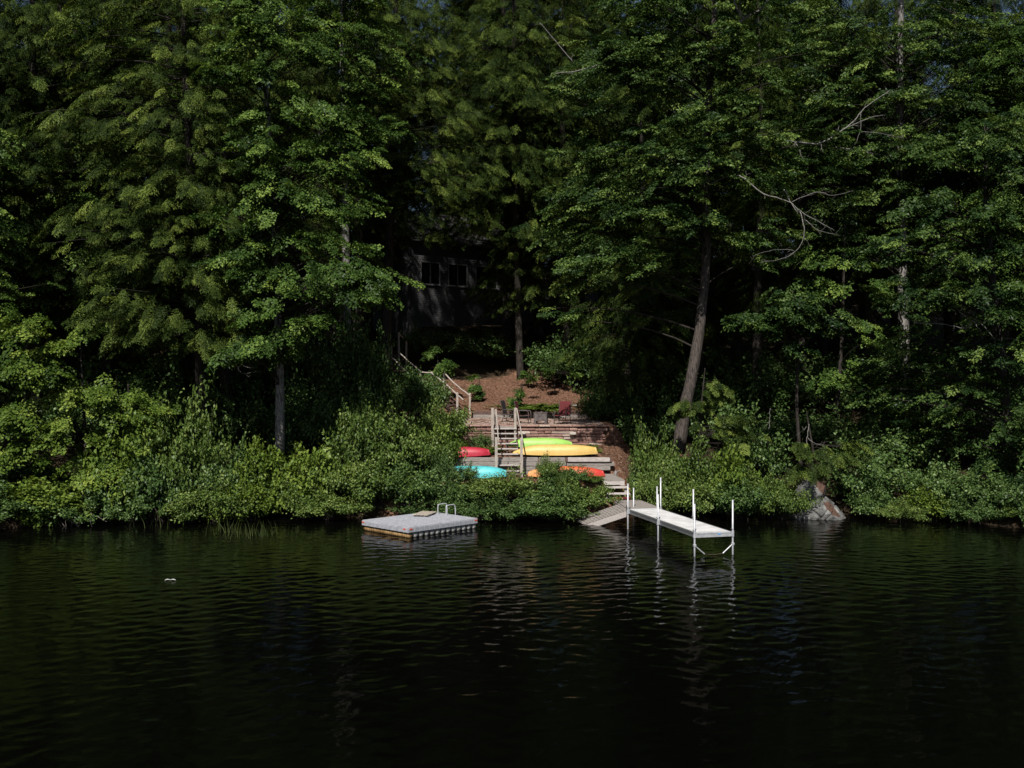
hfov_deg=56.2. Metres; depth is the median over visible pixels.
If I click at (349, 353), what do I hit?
shrub
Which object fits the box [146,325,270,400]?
shrub
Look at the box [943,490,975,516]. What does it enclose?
shrub
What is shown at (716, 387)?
hemlock sapling
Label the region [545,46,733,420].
wood hemlock
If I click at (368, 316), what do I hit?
wood hemlock
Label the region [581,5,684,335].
wood hemlock
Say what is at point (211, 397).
shrub
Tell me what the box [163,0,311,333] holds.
wood hemlock
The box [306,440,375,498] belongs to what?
shrub
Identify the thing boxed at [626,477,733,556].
aluminium dock
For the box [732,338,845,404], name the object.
shrub
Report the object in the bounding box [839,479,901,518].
shrub
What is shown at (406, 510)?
shrub
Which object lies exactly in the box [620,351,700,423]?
shrub
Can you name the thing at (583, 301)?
wood hemlock
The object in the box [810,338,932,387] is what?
shrub
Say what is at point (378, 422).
shrub
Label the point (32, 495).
shrub
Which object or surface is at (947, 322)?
wood hemlock
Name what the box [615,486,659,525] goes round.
wooden landing
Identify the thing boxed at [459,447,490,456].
kayak
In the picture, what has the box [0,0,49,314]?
wood hemlock
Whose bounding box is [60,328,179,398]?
shrub
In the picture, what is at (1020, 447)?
shrub
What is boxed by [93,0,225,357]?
wood hemlock
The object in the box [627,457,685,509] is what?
shrub
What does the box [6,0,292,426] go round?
hemlock tree
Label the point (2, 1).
wood hemlock
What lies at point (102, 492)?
shrub
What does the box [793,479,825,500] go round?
boulder
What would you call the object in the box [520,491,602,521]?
shrub
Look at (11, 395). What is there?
shrub
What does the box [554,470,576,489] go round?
shrub
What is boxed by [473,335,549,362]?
shrub
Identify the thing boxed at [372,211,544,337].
house
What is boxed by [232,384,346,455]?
shrub
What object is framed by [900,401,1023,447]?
shrub
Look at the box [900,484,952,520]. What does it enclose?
shrub
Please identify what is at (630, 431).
shrub
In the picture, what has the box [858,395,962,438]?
shrub
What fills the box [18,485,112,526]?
shrub
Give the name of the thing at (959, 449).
shrub
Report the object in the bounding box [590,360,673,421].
shrub
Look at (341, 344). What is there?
shrub
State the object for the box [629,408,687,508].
shrub
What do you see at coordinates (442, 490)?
shrub
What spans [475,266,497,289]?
window
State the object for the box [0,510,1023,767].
lake water
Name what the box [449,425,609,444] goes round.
stone wall
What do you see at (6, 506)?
shrub
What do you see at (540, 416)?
fire pit
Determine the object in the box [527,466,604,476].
kayak
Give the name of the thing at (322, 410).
shrub
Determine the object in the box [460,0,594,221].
wood hemlock
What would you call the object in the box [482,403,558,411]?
shrub
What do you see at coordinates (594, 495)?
shrub
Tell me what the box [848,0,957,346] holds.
wood hemlock
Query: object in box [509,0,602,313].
wood hemlock
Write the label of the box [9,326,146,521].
young maple
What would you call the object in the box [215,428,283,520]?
shrub
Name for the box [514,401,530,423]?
patio chair
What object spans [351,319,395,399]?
shrub
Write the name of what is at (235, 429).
shrub
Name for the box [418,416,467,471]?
shrub
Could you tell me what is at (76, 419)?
shrub
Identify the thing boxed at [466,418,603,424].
patio paving
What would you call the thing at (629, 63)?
leaning oak
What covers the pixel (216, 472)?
shrub
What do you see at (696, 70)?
wood hemlock
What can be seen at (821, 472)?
hemlock sapling
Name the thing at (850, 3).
sky
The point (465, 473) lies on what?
shrub
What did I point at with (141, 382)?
shrub
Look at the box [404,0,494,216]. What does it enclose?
wood hemlock
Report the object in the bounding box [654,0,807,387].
wood hemlock
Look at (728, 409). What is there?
shrub
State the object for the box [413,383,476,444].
shrub
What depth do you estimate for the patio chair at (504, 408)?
51.57 m
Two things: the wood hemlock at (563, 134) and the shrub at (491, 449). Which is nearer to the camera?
the shrub at (491, 449)
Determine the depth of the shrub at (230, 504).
39.09 m
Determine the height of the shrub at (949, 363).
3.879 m
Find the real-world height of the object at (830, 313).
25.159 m
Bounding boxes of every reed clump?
[206,517,240,534]
[222,519,276,538]
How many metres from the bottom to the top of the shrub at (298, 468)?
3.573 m
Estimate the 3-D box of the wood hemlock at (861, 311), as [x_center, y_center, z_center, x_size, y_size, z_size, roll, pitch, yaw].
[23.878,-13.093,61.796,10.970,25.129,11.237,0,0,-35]
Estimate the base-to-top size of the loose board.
0.096 m
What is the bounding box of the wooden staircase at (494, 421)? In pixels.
[491,408,523,476]
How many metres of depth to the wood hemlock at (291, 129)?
74.60 m
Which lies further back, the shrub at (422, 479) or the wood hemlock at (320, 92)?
the wood hemlock at (320, 92)
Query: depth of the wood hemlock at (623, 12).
86.80 m
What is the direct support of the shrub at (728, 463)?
on the ground
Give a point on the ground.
(494, 370)
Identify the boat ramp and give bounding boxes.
[574,505,625,525]
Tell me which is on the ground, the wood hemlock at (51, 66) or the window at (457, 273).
the wood hemlock at (51, 66)
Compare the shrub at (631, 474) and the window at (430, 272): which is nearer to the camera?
the shrub at (631, 474)
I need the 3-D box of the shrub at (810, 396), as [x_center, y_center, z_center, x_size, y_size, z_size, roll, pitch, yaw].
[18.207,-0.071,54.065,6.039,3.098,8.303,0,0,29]
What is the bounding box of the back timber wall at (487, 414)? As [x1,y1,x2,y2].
[472,411,587,417]
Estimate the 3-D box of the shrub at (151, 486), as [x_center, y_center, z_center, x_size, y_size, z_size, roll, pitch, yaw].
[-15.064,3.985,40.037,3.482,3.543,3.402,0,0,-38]
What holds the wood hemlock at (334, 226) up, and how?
on the ground
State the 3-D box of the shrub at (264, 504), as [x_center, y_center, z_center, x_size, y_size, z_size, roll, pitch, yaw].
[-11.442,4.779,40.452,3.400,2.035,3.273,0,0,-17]
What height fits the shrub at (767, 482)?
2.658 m
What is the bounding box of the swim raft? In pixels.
[362,503,477,537]
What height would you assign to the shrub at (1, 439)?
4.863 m
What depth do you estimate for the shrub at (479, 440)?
47.45 m
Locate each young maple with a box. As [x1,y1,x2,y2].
[0,302,76,526]
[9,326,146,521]
[80,384,181,463]
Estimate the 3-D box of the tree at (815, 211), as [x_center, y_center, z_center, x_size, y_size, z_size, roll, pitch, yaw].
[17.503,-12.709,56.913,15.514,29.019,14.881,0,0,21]
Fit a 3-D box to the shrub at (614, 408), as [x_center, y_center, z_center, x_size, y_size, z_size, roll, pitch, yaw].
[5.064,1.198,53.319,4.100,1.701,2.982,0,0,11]
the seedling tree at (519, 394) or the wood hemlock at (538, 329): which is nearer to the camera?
the seedling tree at (519, 394)
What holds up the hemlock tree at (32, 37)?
on the ground
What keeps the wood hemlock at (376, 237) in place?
on the ground
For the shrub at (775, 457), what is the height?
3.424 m
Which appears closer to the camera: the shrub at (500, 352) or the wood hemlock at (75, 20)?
the wood hemlock at (75, 20)
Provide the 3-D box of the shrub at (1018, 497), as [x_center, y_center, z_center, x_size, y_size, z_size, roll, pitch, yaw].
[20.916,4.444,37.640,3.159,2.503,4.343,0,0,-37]
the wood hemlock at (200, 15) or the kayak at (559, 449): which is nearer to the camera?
the kayak at (559, 449)
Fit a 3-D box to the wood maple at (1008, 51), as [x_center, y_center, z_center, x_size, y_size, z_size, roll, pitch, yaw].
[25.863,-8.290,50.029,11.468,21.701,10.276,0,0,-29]
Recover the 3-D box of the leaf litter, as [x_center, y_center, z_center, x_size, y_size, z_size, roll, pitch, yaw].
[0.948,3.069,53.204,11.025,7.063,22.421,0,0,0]
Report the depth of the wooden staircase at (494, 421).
46.50 m
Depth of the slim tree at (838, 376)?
47.30 m
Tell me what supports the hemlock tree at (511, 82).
on the ground
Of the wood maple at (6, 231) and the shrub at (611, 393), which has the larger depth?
the shrub at (611, 393)
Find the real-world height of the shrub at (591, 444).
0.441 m
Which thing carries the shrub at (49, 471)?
on the ground
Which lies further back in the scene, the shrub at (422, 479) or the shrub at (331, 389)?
the shrub at (331, 389)
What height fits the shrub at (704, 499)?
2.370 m
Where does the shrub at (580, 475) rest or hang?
on the ground
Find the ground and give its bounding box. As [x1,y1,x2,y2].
[0,262,1023,528]
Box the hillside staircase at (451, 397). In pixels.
[390,332,470,417]
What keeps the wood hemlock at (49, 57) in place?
on the ground
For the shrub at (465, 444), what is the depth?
46.57 m
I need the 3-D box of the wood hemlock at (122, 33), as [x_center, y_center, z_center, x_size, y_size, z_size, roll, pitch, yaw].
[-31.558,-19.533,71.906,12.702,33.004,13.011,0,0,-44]
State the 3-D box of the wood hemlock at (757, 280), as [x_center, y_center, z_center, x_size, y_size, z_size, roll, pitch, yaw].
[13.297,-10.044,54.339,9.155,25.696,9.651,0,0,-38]
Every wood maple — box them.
[0,10,213,389]
[0,37,104,435]
[0,110,66,391]
[114,24,329,416]
[907,18,1023,420]
[983,114,1023,369]
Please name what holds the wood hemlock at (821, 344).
on the ground
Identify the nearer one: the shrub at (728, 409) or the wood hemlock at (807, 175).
the shrub at (728, 409)
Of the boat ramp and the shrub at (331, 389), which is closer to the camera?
the boat ramp
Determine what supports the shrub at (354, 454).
on the ground
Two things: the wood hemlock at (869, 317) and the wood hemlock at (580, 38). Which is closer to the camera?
the wood hemlock at (869, 317)
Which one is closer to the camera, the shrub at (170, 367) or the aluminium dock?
the aluminium dock
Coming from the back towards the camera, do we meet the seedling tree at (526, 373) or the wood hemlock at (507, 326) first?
the wood hemlock at (507, 326)
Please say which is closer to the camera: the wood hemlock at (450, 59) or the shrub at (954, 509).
the shrub at (954, 509)
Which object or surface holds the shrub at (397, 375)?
on the ground
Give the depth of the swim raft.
36.92 m
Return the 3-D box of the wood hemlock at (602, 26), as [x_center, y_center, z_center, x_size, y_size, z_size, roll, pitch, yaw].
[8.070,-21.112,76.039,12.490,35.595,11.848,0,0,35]
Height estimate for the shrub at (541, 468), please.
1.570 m
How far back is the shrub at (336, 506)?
39.84 m
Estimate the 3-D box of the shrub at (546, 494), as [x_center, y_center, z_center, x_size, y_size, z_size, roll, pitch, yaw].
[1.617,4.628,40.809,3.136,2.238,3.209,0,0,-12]
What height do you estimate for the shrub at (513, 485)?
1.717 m
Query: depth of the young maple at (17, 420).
39.22 m
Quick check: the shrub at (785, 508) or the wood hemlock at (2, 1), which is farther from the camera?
the wood hemlock at (2, 1)
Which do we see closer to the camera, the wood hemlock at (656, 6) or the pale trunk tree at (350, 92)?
the pale trunk tree at (350, 92)
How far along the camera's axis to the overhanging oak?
41.27 m
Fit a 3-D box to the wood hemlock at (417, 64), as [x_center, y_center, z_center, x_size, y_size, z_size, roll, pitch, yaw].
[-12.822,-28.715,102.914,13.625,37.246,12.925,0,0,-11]
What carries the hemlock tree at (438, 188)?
on the ground
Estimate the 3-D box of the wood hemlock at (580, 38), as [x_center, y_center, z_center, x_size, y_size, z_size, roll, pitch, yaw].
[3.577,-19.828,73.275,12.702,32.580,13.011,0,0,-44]
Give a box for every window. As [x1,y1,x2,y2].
[420,261,441,285]
[447,263,468,287]
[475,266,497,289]
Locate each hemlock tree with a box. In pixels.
[0,0,131,438]
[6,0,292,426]
[313,0,517,372]
[416,0,583,379]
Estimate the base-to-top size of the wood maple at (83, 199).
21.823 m
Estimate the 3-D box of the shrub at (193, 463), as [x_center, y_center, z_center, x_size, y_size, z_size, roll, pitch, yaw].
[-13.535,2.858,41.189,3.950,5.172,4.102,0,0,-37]
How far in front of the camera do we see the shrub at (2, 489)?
38.20 m
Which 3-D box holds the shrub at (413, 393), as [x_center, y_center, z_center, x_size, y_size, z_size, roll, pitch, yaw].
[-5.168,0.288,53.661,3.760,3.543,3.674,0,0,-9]
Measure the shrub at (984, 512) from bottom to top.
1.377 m
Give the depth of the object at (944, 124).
54.94 m
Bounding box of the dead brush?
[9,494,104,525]
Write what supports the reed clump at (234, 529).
in the lake water
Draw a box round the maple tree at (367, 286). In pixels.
[185,0,425,453]
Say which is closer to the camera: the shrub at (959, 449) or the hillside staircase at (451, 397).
the shrub at (959, 449)
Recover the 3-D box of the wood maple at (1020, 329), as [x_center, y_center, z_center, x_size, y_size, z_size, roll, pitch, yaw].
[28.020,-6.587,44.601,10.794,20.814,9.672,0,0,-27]
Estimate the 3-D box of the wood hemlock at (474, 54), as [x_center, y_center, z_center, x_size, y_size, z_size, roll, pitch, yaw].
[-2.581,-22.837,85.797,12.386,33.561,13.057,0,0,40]
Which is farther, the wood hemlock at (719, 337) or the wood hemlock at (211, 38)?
the wood hemlock at (211, 38)
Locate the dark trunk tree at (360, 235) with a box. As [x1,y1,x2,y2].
[288,0,421,354]
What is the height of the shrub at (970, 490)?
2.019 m
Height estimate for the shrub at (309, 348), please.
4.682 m
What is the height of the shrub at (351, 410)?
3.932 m
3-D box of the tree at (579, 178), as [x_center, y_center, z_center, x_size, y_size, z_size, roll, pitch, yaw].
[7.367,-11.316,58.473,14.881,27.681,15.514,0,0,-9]
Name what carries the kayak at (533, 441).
on the ground
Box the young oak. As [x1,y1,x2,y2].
[720,280,861,466]
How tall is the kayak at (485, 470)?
0.522 m
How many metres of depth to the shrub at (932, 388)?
51.50 m
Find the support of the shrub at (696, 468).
on the ground
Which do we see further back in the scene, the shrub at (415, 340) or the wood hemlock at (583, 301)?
the wood hemlock at (583, 301)
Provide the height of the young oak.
8.511 m
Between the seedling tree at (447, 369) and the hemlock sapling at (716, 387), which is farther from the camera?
the seedling tree at (447, 369)
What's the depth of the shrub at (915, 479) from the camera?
40.63 m
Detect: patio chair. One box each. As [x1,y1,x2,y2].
[500,400,517,421]
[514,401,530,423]
[554,401,571,423]
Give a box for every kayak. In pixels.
[445,466,505,477]
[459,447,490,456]
[507,438,572,446]
[513,444,597,455]
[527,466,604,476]
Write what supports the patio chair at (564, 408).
on the patio paving
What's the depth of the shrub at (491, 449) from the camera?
46.34 m
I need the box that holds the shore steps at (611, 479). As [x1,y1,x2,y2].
[603,474,629,499]
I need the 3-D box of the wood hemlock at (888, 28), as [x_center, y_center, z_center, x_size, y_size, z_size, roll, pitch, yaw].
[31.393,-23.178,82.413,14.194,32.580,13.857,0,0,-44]
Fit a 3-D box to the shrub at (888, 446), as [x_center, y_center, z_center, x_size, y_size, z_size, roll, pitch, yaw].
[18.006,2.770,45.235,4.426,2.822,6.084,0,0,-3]
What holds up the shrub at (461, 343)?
on the ground
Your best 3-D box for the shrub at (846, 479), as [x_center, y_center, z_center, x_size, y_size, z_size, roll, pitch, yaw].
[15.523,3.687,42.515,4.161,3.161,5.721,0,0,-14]
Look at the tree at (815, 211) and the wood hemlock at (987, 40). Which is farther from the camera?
the wood hemlock at (987, 40)
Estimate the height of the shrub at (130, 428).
4.552 m
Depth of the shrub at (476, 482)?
40.76 m
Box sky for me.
[1,0,1023,258]
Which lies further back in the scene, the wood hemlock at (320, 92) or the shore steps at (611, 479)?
the wood hemlock at (320, 92)
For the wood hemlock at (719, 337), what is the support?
on the ground
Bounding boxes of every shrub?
[0,318,101,418]
[0,344,101,432]
[0,431,8,450]
[0,447,76,485]
[0,466,22,500]
[0,475,107,515]
[0,491,50,521]
[8,378,118,452]
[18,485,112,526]
[41,365,208,433]
[57,410,172,515]
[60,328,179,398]
[84,457,134,519]
[87,332,239,401]
[94,488,165,523]
[105,438,196,522]
[117,373,217,481]
[145,368,242,428]
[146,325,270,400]
[155,484,218,522]
[156,397,247,493]
[162,467,257,524]
[182,380,274,454]
[195,431,271,518]
[198,478,281,521]
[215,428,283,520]
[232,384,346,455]
[250,349,388,417]
[258,332,334,397]
[270,377,351,454]
[271,438,359,516]
[276,475,332,518]
[284,482,377,519]
[289,299,394,415]
[295,326,376,372]
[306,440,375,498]
[310,379,384,441]
[318,369,428,473]
[333,390,386,467]
[338,450,417,508]
[341,360,400,416]
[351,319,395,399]
[364,402,460,473]
[376,448,455,508]
[380,356,439,405]
[385,497,467,513]
[390,358,452,419]
[392,319,457,357]
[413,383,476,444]
[414,475,472,509]
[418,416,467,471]
[425,471,463,497]
[426,442,456,478]
[432,326,514,358]
[440,495,521,521]
[449,460,480,482]
[456,472,503,501]
[458,437,471,446]
[467,429,494,446]
[469,463,549,501]
[471,489,544,520]
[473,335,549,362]
[477,445,508,453]
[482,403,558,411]
[515,465,577,518]
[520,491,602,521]
[523,329,604,386]
[533,466,575,482]
[535,450,565,481]
[538,331,613,381]
[543,468,625,512]
[549,316,687,383]
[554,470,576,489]
[560,462,596,482]
[563,351,663,426]
[571,390,637,420]
[574,443,604,451]
[584,473,605,482]
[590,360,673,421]
[609,399,676,452]
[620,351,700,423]
[625,434,651,497]
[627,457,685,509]
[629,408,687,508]
[649,415,740,512]
[661,466,730,518]
[665,351,813,421]
[666,380,760,446]
[704,438,774,513]
[712,465,775,520]
[716,410,794,481]
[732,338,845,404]
[737,461,796,518]
[747,470,822,519]
[750,399,850,449]
[767,355,887,409]
[803,399,915,450]
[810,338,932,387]
[811,432,920,496]
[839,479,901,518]
[840,413,959,472]
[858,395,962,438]
[859,348,996,409]
[872,495,932,522]
[887,451,964,501]
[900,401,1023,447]
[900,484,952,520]
[902,421,1004,462]
[923,337,1023,403]
[923,457,1014,507]
[927,362,1023,419]
[939,491,1014,524]
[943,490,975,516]
[970,438,1023,475]
[972,472,1022,506]
[987,466,1023,526]
[996,504,1023,519]
[1002,419,1023,470]
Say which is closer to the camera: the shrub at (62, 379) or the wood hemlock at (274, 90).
the shrub at (62, 379)
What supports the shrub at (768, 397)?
on the ground
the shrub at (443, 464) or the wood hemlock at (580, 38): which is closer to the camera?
the shrub at (443, 464)
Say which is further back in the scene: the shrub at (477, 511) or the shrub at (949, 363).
the shrub at (949, 363)
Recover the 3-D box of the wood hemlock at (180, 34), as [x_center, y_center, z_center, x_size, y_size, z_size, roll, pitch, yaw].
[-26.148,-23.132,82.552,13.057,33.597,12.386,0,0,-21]
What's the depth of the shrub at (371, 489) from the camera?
40.44 m
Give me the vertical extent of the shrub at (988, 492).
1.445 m
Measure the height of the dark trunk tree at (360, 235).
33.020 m
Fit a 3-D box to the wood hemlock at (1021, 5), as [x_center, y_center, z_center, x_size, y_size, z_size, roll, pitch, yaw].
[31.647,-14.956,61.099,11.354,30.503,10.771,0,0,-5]
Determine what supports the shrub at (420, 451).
on the ground
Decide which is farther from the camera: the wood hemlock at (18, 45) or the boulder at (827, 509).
the wood hemlock at (18, 45)
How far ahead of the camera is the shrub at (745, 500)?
39.79 m
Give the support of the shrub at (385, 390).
on the ground
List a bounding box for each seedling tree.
[420,346,459,382]
[465,374,485,400]
[505,375,537,416]
[516,370,539,384]
[542,351,583,391]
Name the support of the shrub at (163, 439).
on the ground
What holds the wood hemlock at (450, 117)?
on the ground
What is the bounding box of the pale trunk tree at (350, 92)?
[277,0,434,355]
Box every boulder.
[787,495,845,519]
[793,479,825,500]
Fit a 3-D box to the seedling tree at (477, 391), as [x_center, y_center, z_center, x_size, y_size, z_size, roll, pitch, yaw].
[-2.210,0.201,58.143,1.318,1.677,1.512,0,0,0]
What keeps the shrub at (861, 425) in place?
on the ground
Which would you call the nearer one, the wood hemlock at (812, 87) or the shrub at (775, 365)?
the shrub at (775, 365)
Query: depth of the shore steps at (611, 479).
41.92 m
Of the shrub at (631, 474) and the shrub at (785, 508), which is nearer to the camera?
the shrub at (785, 508)
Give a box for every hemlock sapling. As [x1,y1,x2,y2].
[666,370,770,458]
[764,409,875,486]
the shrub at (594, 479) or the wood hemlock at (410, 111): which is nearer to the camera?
the shrub at (594, 479)
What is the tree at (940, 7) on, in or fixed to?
on the ground
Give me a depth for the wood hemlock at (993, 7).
62.21 m
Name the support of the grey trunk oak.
on the ground
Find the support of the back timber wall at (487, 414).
on the ground
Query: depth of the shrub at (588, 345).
60.78 m
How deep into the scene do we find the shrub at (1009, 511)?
38.12 m
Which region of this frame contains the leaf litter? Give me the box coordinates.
[452,378,631,496]
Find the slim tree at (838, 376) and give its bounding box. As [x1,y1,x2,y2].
[784,224,895,452]
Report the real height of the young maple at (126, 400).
5.630 m
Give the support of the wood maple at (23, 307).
on the ground
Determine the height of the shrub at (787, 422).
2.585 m
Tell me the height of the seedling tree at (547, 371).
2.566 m
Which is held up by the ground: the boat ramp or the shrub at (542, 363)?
the shrub at (542, 363)
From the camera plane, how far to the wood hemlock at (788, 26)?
75.55 m
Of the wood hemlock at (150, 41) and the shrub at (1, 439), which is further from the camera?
the wood hemlock at (150, 41)
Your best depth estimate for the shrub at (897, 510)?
39.40 m
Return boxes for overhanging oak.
[830,106,1023,485]
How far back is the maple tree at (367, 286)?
41.62 m
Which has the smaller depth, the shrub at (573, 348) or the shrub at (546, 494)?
the shrub at (546, 494)
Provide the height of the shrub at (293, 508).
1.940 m
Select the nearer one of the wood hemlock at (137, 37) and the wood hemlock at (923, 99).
the wood hemlock at (137, 37)
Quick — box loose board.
[413,511,435,516]
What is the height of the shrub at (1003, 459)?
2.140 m
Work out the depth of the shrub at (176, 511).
39.13 m
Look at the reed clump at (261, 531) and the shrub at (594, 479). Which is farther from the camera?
the shrub at (594, 479)
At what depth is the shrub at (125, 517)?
38.70 m
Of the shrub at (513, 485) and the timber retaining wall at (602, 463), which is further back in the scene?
the timber retaining wall at (602, 463)
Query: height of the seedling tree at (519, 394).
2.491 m
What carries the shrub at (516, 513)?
on the ground
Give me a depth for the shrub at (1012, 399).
49.83 m
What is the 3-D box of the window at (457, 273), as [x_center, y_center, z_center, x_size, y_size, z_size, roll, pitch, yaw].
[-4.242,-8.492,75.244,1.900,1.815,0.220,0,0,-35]
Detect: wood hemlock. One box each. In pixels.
[0,0,45,301]
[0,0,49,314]
[2,0,129,345]
[2,0,172,363]
[3,0,198,360]
[8,0,94,340]
[51,0,155,270]
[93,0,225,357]
[121,2,175,114]
[147,3,214,115]
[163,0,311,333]
[173,0,361,369]
[179,0,301,202]
[253,0,367,327]
[253,0,411,347]
[262,6,295,212]
[273,0,418,350]
[293,1,431,332]
[368,0,434,202]
[379,0,431,210]
[399,0,491,215]
[400,0,533,216]
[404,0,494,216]
[415,0,532,218]
[427,0,596,343]
[441,0,607,335]
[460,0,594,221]
[461,0,619,349]
[491,0,624,328]
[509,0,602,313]
[518,0,624,306]
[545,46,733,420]
[551,0,646,334]
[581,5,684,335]
[586,0,654,308]
[608,0,753,398]
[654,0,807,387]
[655,0,726,192]
[675,0,838,424]
[719,0,807,305]
[747,0,914,354]
[756,2,812,306]
[771,0,850,292]
[804,0,978,371]
[808,0,950,363]
[838,0,943,118]
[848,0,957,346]
[885,41,937,310]
[905,0,1010,360]
[920,0,1023,364]
[921,0,1022,369]
[932,0,1014,314]
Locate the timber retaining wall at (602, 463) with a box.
[454,457,613,474]
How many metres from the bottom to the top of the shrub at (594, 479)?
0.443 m
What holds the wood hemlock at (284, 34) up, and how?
on the ground
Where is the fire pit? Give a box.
[534,412,547,423]
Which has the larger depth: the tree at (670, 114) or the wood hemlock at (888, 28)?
the wood hemlock at (888, 28)
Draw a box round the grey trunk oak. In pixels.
[772,0,1023,419]
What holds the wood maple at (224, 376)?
on the ground
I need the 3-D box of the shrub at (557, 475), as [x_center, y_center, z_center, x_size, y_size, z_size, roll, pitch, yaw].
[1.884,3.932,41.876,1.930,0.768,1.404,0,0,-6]
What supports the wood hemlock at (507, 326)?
on the ground
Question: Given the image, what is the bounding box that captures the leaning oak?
[526,0,871,453]
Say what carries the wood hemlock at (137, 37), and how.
on the ground
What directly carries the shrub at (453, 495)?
on the ground
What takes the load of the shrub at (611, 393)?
on the ground

